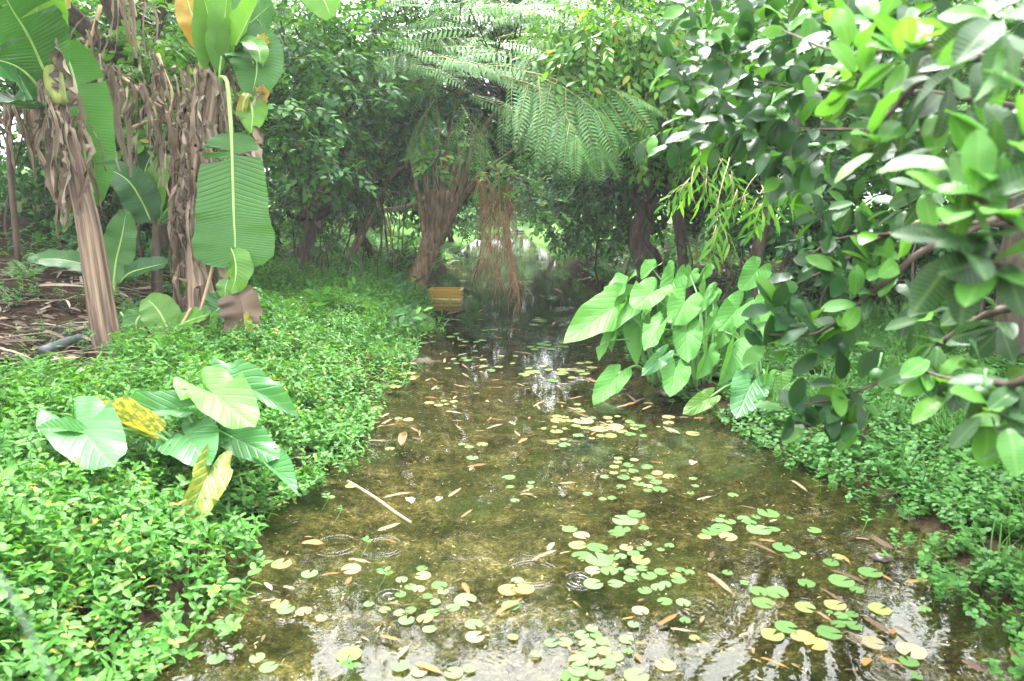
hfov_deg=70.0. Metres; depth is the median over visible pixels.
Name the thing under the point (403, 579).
lily pad
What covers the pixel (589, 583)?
lily pad
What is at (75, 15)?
tall tree
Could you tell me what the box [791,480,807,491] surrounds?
fallen leaf
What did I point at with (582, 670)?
lily pad
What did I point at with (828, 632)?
lily pad
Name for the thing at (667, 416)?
lily pad
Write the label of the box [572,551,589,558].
lily pad
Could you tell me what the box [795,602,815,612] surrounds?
lily pad
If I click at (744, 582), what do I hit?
lily pad
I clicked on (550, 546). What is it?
fallen leaf
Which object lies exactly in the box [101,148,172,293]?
banana sucker
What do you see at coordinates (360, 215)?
thicket stem
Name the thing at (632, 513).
lily pad
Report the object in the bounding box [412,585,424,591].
lily pad
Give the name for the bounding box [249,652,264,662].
lily pad
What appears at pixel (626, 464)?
lily pad
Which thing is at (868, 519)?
water sprig
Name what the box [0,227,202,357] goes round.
slope weeds
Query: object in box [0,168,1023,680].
ground
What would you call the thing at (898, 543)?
water sprig
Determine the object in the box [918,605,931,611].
lily pad
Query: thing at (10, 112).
withered banana plant
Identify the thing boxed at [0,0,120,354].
banana plant
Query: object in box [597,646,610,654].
lily pad
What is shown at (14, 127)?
sky
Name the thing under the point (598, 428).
lily pad
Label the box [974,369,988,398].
citrus fruit
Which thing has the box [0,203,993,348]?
undergrowth
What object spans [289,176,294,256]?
thicket stem
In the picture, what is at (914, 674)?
lily pad
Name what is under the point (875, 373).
citrus fruit
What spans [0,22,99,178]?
background tree
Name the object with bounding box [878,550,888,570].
water sprig
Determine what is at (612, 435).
lily pad
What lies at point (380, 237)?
thicket stem
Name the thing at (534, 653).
lily pad
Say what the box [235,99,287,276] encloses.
slender sapling
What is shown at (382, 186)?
slender sapling
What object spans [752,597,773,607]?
lily pad
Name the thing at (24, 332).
leaf litter
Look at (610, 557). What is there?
lily pad
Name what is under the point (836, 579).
lily pad
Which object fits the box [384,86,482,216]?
background tree
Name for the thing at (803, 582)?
lily pad
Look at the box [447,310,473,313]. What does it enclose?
fallen leaf
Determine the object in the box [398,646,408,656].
fallen leaf
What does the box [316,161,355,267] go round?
thicket stem
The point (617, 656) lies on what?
lily pad
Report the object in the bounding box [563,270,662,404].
taro plant
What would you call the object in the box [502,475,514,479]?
lily pad
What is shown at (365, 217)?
thicket stem
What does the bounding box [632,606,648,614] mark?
lily pad
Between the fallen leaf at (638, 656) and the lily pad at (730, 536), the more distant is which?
the lily pad at (730, 536)
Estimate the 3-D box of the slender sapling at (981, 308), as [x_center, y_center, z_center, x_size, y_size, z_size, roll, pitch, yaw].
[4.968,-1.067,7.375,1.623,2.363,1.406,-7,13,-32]
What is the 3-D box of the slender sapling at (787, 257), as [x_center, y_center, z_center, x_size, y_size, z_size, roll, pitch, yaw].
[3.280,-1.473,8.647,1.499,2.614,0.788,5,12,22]
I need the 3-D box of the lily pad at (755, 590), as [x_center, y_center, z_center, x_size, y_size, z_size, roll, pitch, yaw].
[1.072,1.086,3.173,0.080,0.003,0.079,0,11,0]
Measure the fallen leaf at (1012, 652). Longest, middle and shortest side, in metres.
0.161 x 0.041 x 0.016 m
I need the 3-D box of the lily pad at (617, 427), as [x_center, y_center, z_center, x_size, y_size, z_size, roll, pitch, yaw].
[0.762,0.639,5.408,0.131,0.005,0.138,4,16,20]
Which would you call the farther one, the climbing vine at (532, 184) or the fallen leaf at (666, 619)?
the climbing vine at (532, 184)
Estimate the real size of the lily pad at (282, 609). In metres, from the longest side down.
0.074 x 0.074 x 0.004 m
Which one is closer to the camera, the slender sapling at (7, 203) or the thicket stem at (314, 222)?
the slender sapling at (7, 203)
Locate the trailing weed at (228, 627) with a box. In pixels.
[174,299,450,647]
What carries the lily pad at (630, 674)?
on the stream water
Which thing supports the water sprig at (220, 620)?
on the stream water
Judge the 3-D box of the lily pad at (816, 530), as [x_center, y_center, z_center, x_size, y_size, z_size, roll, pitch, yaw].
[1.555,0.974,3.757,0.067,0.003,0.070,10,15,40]
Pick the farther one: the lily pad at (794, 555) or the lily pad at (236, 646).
the lily pad at (794, 555)
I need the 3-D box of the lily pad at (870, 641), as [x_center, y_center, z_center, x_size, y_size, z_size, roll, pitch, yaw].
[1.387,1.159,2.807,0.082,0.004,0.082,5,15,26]
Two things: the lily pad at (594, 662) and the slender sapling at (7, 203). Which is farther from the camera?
the slender sapling at (7, 203)
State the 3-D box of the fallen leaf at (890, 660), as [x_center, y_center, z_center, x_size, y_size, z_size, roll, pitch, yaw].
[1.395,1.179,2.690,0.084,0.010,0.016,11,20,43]
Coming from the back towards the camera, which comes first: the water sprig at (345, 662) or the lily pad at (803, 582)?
the lily pad at (803, 582)
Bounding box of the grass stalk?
[0,575,53,680]
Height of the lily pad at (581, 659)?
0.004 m
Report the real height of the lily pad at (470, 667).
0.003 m
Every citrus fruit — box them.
[764,93,776,117]
[869,352,882,380]
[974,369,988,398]
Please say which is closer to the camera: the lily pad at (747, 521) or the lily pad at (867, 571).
the lily pad at (867, 571)
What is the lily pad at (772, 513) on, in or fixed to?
on the stream water
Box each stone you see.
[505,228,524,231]
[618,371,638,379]
[654,388,689,398]
[870,552,896,563]
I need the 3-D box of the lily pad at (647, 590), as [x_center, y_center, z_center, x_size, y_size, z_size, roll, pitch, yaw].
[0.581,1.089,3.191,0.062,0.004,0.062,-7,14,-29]
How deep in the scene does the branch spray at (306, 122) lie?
8.82 m
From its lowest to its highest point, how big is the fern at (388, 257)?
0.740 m
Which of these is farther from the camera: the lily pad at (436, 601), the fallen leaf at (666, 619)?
the lily pad at (436, 601)
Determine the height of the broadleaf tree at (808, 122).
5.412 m
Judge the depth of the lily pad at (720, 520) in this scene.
3.88 m
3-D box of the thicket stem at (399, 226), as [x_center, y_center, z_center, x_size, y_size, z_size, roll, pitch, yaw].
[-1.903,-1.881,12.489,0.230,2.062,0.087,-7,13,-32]
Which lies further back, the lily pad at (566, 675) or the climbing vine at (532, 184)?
the climbing vine at (532, 184)
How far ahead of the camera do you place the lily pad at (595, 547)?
3.57 m
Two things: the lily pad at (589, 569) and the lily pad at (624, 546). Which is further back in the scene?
the lily pad at (624, 546)
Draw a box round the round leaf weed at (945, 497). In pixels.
[614,301,1023,680]
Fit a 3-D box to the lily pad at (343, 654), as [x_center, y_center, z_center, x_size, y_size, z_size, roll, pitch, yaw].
[-0.612,1.176,2.745,0.097,0.004,0.092,-4,12,-16]
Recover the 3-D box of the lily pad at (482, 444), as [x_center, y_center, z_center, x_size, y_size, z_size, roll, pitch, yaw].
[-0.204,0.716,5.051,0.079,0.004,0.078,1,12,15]
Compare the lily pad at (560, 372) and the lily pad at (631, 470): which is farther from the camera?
the lily pad at (560, 372)
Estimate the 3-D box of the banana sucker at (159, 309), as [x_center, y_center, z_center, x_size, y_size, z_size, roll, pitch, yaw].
[-3.166,-0.150,6.526,1.195,0.546,0.287,6,13,27]
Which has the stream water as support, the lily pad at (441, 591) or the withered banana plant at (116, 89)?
the lily pad at (441, 591)
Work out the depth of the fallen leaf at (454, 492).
4.21 m
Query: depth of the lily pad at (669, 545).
3.60 m
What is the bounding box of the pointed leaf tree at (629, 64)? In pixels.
[510,0,762,273]
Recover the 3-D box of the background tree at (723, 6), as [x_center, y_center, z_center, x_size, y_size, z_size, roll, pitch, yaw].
[4.522,-6.181,18.051,5.911,7.964,5.856,-10,15,-42]
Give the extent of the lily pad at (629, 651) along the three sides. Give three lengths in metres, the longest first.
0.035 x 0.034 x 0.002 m
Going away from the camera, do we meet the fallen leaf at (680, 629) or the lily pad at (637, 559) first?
the fallen leaf at (680, 629)
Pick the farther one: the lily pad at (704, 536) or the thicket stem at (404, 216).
the thicket stem at (404, 216)
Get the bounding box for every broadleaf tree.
[0,0,324,251]
[0,125,320,250]
[166,0,462,272]
[268,0,483,259]
[346,0,700,227]
[363,22,559,258]
[397,167,498,249]
[443,105,591,237]
[455,180,548,231]
[502,150,623,266]
[521,102,798,265]
[563,0,1016,266]
[671,96,1010,319]
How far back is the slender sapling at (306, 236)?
9.95 m
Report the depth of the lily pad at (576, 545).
3.58 m
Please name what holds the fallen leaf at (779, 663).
on the stream water
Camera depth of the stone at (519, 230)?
33.24 m
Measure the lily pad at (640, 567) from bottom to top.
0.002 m
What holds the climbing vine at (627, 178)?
attached to the pointed leaf tree at (629, 64)
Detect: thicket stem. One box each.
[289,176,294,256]
[292,142,316,257]
[308,142,320,264]
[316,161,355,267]
[320,136,326,256]
[321,179,328,269]
[342,118,382,257]
[343,118,371,268]
[357,170,371,279]
[359,146,363,262]
[363,172,367,272]
[373,176,381,277]
[377,118,404,258]
[391,199,398,275]
[397,169,405,273]
[401,113,414,269]
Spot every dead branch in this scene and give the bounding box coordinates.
[351,130,430,260]
[466,167,533,322]
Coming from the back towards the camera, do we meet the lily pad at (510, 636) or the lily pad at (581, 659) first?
the lily pad at (510, 636)
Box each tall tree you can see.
[67,0,175,260]
[800,4,859,281]
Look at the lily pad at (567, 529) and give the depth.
3.76 m
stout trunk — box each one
[610,156,662,288]
[661,118,707,300]
[733,95,827,300]
[990,55,1023,362]
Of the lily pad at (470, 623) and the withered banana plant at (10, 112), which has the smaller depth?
the lily pad at (470, 623)
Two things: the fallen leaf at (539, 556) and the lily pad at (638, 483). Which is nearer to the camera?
the fallen leaf at (539, 556)
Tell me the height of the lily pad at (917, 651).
0.005 m
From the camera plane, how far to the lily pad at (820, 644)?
2.81 m
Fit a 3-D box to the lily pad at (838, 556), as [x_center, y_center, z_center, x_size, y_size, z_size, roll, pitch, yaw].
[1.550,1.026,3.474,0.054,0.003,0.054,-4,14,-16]
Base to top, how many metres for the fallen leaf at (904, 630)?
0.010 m
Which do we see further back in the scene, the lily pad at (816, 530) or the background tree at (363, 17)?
the background tree at (363, 17)
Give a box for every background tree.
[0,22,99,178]
[2,0,187,146]
[217,0,373,221]
[312,16,468,228]
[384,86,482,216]
[616,2,762,238]
[750,0,1005,239]
[945,0,1020,201]
[960,0,1021,122]
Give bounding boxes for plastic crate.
[428,287,463,306]
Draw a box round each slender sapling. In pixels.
[3,75,26,248]
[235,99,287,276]
[262,118,363,273]
[285,79,386,278]
[318,124,431,274]
[346,121,421,259]
[347,129,391,265]
[455,163,519,298]
[531,175,601,292]
[600,165,631,282]
[621,171,712,272]
[671,159,739,306]
[738,110,863,316]
[773,127,850,297]
[870,137,947,306]
[924,154,1009,314]
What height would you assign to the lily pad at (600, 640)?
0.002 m
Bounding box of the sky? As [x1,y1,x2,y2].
[0,0,975,196]
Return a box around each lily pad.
[207,653,225,663]
[233,644,243,649]
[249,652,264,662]
[259,662,277,672]
[270,599,288,607]
[271,558,291,568]
[277,604,294,613]
[296,607,311,615]
[301,570,317,577]
[316,615,326,620]
[336,646,361,660]
[341,563,360,573]
[345,483,356,487]
[363,601,373,606]
[379,606,389,612]
[383,383,395,387]
[391,660,409,671]
[394,609,404,615]
[395,591,405,596]
[396,577,407,582]
[398,616,413,624]
[405,583,416,589]
[405,607,415,612]
[411,666,427,676]
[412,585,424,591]
[415,571,430,579]
[417,566,427,570]
[417,614,433,622]
[422,593,431,598]
[422,625,435,631]
[426,609,438,615]
[430,599,440,604]
[431,581,446,588]
[437,588,448,593]
[445,667,462,678]
[446,604,459,610]
[454,593,475,605]
[463,664,475,671]
[465,619,482,628]
[465,631,483,642]
[466,455,477,459]
[477,442,487,445]
[498,584,517,594]
[501,600,519,610]
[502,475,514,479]
[508,634,517,639]
[511,577,523,582]
[513,584,533,593]
[525,370,539,373]
[531,650,541,656]
[544,638,557,646]
[547,441,558,443]
[550,429,562,432]
[551,418,564,422]
[555,371,568,374]
[558,442,570,446]
[558,637,571,645]
[560,670,579,680]
[562,526,576,531]
[568,541,586,548]
[568,664,588,675]
[569,654,588,665]
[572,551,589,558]
[573,418,593,423]
[573,531,589,537]
[574,630,588,638]
[579,639,595,647]
[579,647,596,656]
[583,578,602,588]
[585,552,612,565]
[585,566,599,573]
[586,625,597,631]
[587,543,607,551]
[587,668,603,679]
[589,426,608,431]
[589,659,599,664]
[590,631,601,637]
[595,637,608,644]
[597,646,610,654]
[599,658,615,667]
[600,565,618,574]
[604,433,616,437]
[606,423,623,429]
[606,554,618,559]
[606,651,623,661]
[608,529,624,535]
[608,579,622,587]
[612,515,638,524]
[614,525,630,531]
[615,553,626,558]
[617,475,629,479]
[619,544,632,550]
[619,635,633,643]
[623,462,633,466]
[623,575,637,581]
[624,568,638,575]
[624,649,632,653]
[624,668,648,680]
[627,510,644,517]
[627,550,639,555]
[627,621,638,626]
[628,469,638,472]
[631,555,649,564]
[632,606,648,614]
[633,481,644,485]
[636,565,647,570]
[638,587,651,593]
[639,525,648,529]
[641,464,652,468]
[641,572,656,579]
[650,480,661,483]
[651,470,662,474]
[651,583,664,590]
[653,486,666,492]
[654,568,667,574]
[655,658,675,670]
[657,597,671,604]
[659,581,670,586]
[662,415,674,418]
[663,474,673,477]
[664,543,673,546]
[671,576,685,582]
[675,567,684,571]
[676,598,690,606]
[679,617,690,622]
[684,569,694,574]
[686,431,699,435]
[689,634,699,640]
[698,533,710,538]
[701,527,719,535]
[711,523,731,531]
[715,518,724,521]
[719,532,737,540]
[722,570,732,574]
[725,519,735,523]
[737,515,749,521]
[740,580,749,584]
[744,519,756,524]
[746,524,771,534]
[749,586,768,595]
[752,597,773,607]
[757,509,778,517]
[761,628,784,640]
[766,586,788,597]
[767,526,779,531]
[772,542,792,551]
[775,620,796,633]
[785,552,800,558]
[790,632,806,640]
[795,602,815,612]
[795,630,813,641]
[797,579,815,587]
[804,637,827,649]
[807,527,821,532]
[817,625,842,639]
[823,558,838,565]
[824,599,846,609]
[828,574,854,586]
[830,620,845,626]
[832,554,843,558]
[834,612,847,618]
[837,615,852,623]
[845,611,858,616]
[846,621,862,629]
[849,586,864,592]
[857,567,882,576]
[861,636,884,648]
[867,602,891,614]
[895,642,926,658]
[899,656,918,666]
[911,671,922,679]
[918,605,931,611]
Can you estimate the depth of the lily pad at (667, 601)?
3.11 m
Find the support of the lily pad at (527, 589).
on the stream water
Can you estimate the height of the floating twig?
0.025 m
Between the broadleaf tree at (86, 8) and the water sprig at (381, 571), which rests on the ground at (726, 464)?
the broadleaf tree at (86, 8)
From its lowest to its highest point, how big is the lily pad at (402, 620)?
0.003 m
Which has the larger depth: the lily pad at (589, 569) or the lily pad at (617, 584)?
the lily pad at (589, 569)
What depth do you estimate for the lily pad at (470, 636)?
2.86 m
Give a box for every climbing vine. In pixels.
[399,134,490,190]
[475,154,575,236]
[604,127,674,191]
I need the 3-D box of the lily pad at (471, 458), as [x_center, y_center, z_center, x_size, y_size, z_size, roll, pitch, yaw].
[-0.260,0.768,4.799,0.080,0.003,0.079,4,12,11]
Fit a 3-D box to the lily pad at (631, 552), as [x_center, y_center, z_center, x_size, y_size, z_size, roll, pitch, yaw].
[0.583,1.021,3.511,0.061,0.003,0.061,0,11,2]
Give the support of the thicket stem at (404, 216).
on the ground at (726, 464)
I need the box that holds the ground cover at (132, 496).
[0,245,453,680]
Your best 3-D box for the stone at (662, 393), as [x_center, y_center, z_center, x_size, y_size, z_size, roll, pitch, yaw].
[1.405,0.462,6.373,0.308,0.110,0.218,0,11,0]
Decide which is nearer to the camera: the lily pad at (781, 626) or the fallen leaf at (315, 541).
the lily pad at (781, 626)
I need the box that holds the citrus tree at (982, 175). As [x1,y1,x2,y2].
[619,0,1023,476]
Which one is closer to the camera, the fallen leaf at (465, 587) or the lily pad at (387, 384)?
the fallen leaf at (465, 587)
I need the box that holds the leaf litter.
[0,246,1015,562]
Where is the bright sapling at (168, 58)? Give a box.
[87,0,243,284]
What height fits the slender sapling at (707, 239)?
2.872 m
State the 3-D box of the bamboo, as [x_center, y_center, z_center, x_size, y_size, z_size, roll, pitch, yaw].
[2.431,-1.783,8.305,1.731,3.128,6.852,5,12,23]
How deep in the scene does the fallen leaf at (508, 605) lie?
3.04 m
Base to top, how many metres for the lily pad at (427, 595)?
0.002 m
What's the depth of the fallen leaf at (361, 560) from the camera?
3.44 m
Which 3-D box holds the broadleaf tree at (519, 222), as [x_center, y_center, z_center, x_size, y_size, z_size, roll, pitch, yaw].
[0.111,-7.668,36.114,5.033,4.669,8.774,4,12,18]
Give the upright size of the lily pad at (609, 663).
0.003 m
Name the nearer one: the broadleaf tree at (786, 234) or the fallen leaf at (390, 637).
the fallen leaf at (390, 637)
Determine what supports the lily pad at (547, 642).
on the stream water
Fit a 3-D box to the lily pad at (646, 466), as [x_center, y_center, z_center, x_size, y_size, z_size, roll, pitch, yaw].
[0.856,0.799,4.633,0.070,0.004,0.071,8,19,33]
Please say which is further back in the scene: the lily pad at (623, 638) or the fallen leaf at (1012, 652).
the lily pad at (623, 638)
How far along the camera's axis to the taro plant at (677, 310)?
6.43 m
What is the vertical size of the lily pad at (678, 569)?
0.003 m
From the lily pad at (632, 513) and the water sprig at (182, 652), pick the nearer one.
the water sprig at (182, 652)
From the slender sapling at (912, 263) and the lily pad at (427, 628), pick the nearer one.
the lily pad at (427, 628)
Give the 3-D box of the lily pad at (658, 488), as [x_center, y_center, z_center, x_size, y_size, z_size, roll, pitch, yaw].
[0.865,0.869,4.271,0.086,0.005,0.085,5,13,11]
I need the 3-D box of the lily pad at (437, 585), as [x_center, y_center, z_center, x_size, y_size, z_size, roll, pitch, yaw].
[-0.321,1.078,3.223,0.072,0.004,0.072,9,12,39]
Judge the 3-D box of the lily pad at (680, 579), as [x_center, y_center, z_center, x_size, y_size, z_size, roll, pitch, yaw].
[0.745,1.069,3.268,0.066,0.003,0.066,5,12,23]
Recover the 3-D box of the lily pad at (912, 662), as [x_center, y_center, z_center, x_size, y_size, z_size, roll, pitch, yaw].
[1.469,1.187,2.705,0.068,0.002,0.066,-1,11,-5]
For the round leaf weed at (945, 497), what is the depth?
4.30 m
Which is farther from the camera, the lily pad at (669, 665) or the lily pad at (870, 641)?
the lily pad at (870, 641)
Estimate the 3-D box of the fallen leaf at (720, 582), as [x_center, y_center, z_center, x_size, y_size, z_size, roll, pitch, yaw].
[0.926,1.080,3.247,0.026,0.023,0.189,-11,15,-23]
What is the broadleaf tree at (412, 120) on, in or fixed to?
on the ground at (726, 464)
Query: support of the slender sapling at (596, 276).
on the ground at (726, 464)
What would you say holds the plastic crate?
on the stream water
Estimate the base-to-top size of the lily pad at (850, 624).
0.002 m
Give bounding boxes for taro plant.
[35,358,298,533]
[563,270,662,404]
[629,259,721,396]
[683,256,795,417]
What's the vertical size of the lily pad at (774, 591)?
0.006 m
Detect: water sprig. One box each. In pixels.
[171,643,201,675]
[212,614,235,642]
[253,555,264,578]
[321,493,332,509]
[338,654,360,680]
[361,536,372,556]
[376,567,391,589]
[861,515,871,533]
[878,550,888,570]
[891,539,901,555]
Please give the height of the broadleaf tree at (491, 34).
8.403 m
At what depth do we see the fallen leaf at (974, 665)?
2.67 m
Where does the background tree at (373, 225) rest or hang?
on the ground at (726, 464)
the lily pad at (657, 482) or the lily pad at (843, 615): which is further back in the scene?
the lily pad at (657, 482)
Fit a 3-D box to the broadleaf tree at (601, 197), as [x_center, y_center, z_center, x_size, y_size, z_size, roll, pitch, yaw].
[1.947,-2.463,11.377,5.301,3.298,3.548,9,14,38]
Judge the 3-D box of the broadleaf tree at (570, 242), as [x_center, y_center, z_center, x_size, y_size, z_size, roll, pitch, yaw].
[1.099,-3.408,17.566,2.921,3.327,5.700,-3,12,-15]
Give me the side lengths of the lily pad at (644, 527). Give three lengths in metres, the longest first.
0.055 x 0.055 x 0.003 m
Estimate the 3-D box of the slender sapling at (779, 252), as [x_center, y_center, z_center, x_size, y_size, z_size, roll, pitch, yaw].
[3.260,-1.294,8.127,1.918,2.568,0.822,-9,14,-38]
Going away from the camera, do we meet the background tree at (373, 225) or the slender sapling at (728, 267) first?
the slender sapling at (728, 267)
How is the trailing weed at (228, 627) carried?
on the ground at (726, 464)
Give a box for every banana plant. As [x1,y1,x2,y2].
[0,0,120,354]
[0,104,45,269]
[69,0,185,277]
[167,0,339,349]
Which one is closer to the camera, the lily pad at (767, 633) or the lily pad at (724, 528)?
the lily pad at (767, 633)
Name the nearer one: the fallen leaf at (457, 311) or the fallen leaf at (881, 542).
the fallen leaf at (881, 542)
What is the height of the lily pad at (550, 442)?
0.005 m
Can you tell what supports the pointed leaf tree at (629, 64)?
on the ground at (726, 464)
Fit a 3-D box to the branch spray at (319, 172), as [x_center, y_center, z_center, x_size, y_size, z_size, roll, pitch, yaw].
[-2.461,-2.120,8.887,1.434,0.968,0.856,4,12,18]
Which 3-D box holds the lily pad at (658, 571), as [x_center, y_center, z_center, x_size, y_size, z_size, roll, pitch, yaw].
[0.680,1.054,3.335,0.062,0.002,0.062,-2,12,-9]
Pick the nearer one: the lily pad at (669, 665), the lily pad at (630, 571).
the lily pad at (669, 665)
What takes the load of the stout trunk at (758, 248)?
on the ground at (726, 464)
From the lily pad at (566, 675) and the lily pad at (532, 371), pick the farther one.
the lily pad at (532, 371)
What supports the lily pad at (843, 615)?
on the stream water
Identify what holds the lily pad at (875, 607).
on the stream water
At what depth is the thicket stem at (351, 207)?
12.86 m
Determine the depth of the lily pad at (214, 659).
2.72 m
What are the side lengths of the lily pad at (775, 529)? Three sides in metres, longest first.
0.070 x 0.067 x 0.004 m
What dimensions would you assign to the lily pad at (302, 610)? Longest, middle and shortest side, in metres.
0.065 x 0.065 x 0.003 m
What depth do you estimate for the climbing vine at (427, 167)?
10.50 m
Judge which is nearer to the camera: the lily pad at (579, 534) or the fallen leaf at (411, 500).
the lily pad at (579, 534)
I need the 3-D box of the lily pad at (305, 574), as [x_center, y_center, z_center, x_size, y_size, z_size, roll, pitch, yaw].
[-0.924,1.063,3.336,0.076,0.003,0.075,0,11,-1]
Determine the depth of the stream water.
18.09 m
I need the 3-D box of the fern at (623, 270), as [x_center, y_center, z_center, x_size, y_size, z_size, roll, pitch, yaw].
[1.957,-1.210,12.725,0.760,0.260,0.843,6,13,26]
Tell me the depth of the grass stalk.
0.42 m
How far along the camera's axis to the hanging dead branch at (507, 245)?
10.20 m
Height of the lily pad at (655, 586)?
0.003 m
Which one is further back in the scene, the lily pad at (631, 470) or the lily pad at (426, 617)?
the lily pad at (631, 470)
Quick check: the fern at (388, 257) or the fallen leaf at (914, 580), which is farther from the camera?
the fern at (388, 257)
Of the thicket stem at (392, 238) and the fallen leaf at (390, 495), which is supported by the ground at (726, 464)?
the thicket stem at (392, 238)
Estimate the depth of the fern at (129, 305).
7.63 m
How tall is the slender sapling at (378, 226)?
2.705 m
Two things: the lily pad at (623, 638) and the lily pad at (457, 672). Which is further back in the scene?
the lily pad at (623, 638)
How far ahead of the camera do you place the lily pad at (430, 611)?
3.02 m
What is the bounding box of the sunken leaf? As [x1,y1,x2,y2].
[398,357,445,365]
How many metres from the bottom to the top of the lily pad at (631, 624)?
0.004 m
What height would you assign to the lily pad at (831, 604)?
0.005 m
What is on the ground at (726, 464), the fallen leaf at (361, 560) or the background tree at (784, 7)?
the background tree at (784, 7)
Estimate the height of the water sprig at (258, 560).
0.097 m
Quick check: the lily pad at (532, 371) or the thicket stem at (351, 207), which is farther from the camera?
the thicket stem at (351, 207)
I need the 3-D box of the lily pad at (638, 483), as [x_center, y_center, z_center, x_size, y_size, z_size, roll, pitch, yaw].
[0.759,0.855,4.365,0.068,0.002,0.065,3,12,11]
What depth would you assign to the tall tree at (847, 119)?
9.69 m
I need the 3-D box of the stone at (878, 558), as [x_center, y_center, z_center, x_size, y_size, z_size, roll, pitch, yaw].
[1.766,1.038,3.483,0.116,0.044,0.083,0,11,0]
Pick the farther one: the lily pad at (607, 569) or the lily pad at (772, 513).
the lily pad at (772, 513)
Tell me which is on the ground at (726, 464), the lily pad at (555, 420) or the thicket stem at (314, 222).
the thicket stem at (314, 222)
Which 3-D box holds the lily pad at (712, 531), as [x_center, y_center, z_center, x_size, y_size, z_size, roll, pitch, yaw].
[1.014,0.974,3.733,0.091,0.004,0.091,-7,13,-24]
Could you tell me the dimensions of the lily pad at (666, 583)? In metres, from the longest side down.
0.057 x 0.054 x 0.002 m
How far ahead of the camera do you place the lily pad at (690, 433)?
5.28 m
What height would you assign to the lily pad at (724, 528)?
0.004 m
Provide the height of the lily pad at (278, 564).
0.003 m
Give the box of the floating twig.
[346,480,411,522]
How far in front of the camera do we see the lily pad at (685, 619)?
2.97 m
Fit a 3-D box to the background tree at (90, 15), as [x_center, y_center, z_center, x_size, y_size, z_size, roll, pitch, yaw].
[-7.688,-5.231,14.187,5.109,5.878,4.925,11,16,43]
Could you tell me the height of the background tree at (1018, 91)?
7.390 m
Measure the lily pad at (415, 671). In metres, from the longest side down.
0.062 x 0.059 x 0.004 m
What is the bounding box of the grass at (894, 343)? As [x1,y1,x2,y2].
[639,287,1023,605]
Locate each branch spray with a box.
[267,96,352,154]
[268,129,376,204]
[343,77,407,117]
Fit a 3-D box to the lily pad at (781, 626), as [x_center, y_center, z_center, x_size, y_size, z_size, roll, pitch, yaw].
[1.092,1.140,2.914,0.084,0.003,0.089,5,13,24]
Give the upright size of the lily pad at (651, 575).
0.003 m
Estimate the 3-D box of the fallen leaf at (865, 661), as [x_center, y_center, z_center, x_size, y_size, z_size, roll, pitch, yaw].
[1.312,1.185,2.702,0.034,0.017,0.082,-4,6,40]
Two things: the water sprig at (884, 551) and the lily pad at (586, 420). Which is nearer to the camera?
the water sprig at (884, 551)
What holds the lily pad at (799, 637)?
on the stream water
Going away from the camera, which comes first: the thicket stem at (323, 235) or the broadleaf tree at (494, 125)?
the thicket stem at (323, 235)
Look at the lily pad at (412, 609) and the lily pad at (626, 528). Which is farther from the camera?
the lily pad at (626, 528)
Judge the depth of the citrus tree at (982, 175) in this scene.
1.93 m
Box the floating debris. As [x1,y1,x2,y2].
[167,313,1004,680]
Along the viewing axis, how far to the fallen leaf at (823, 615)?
2.98 m
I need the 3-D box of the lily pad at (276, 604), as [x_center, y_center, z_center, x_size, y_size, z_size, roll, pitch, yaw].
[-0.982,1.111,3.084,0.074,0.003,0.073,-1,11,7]
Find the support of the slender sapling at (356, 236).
on the ground at (726, 464)
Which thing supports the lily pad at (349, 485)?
on the stream water
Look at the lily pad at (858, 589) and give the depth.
3.19 m
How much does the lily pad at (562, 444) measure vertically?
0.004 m
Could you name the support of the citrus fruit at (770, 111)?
hanging from the citrus tree at (982, 175)
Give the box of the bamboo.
[653,89,793,282]
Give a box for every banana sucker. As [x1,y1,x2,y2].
[27,209,167,300]
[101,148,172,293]
[117,292,211,335]
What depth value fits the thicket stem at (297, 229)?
11.80 m
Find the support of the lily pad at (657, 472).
on the stream water
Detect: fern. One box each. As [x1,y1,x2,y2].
[0,259,48,278]
[116,297,142,311]
[357,242,409,282]
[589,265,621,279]
[603,262,637,276]
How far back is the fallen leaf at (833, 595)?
3.15 m
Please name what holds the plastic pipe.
on the ground at (726, 464)
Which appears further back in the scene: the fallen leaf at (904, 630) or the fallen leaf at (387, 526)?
the fallen leaf at (387, 526)
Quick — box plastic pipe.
[37,332,89,353]
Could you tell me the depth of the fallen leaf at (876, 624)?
2.93 m
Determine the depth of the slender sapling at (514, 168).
15.09 m
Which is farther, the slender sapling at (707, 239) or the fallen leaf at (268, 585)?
the slender sapling at (707, 239)
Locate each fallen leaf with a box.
[264,582,271,589]
[302,539,323,544]
[349,558,369,562]
[377,523,399,530]
[380,635,401,640]
[384,492,414,497]
[398,431,406,444]
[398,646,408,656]
[405,497,414,503]
[416,662,442,672]
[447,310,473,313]
[448,488,460,496]
[462,583,469,592]
[496,598,521,613]
[532,552,547,560]
[547,542,553,549]
[635,653,641,660]
[658,613,677,624]
[671,627,692,631]
[707,573,734,595]
[750,542,779,555]
[761,657,789,668]
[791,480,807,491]
[817,611,831,620]
[821,588,842,602]
[832,570,866,583]
[849,634,860,643]
[861,657,871,665]
[864,617,890,633]
[871,537,892,548]
[880,657,902,664]
[895,626,911,634]
[905,579,927,581]
[961,659,984,672]
[1009,647,1023,666]
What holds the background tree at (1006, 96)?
on the ground at (726, 464)
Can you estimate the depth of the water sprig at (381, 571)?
3.31 m
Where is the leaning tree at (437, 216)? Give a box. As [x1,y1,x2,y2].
[307,0,667,295]
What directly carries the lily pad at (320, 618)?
on the stream water

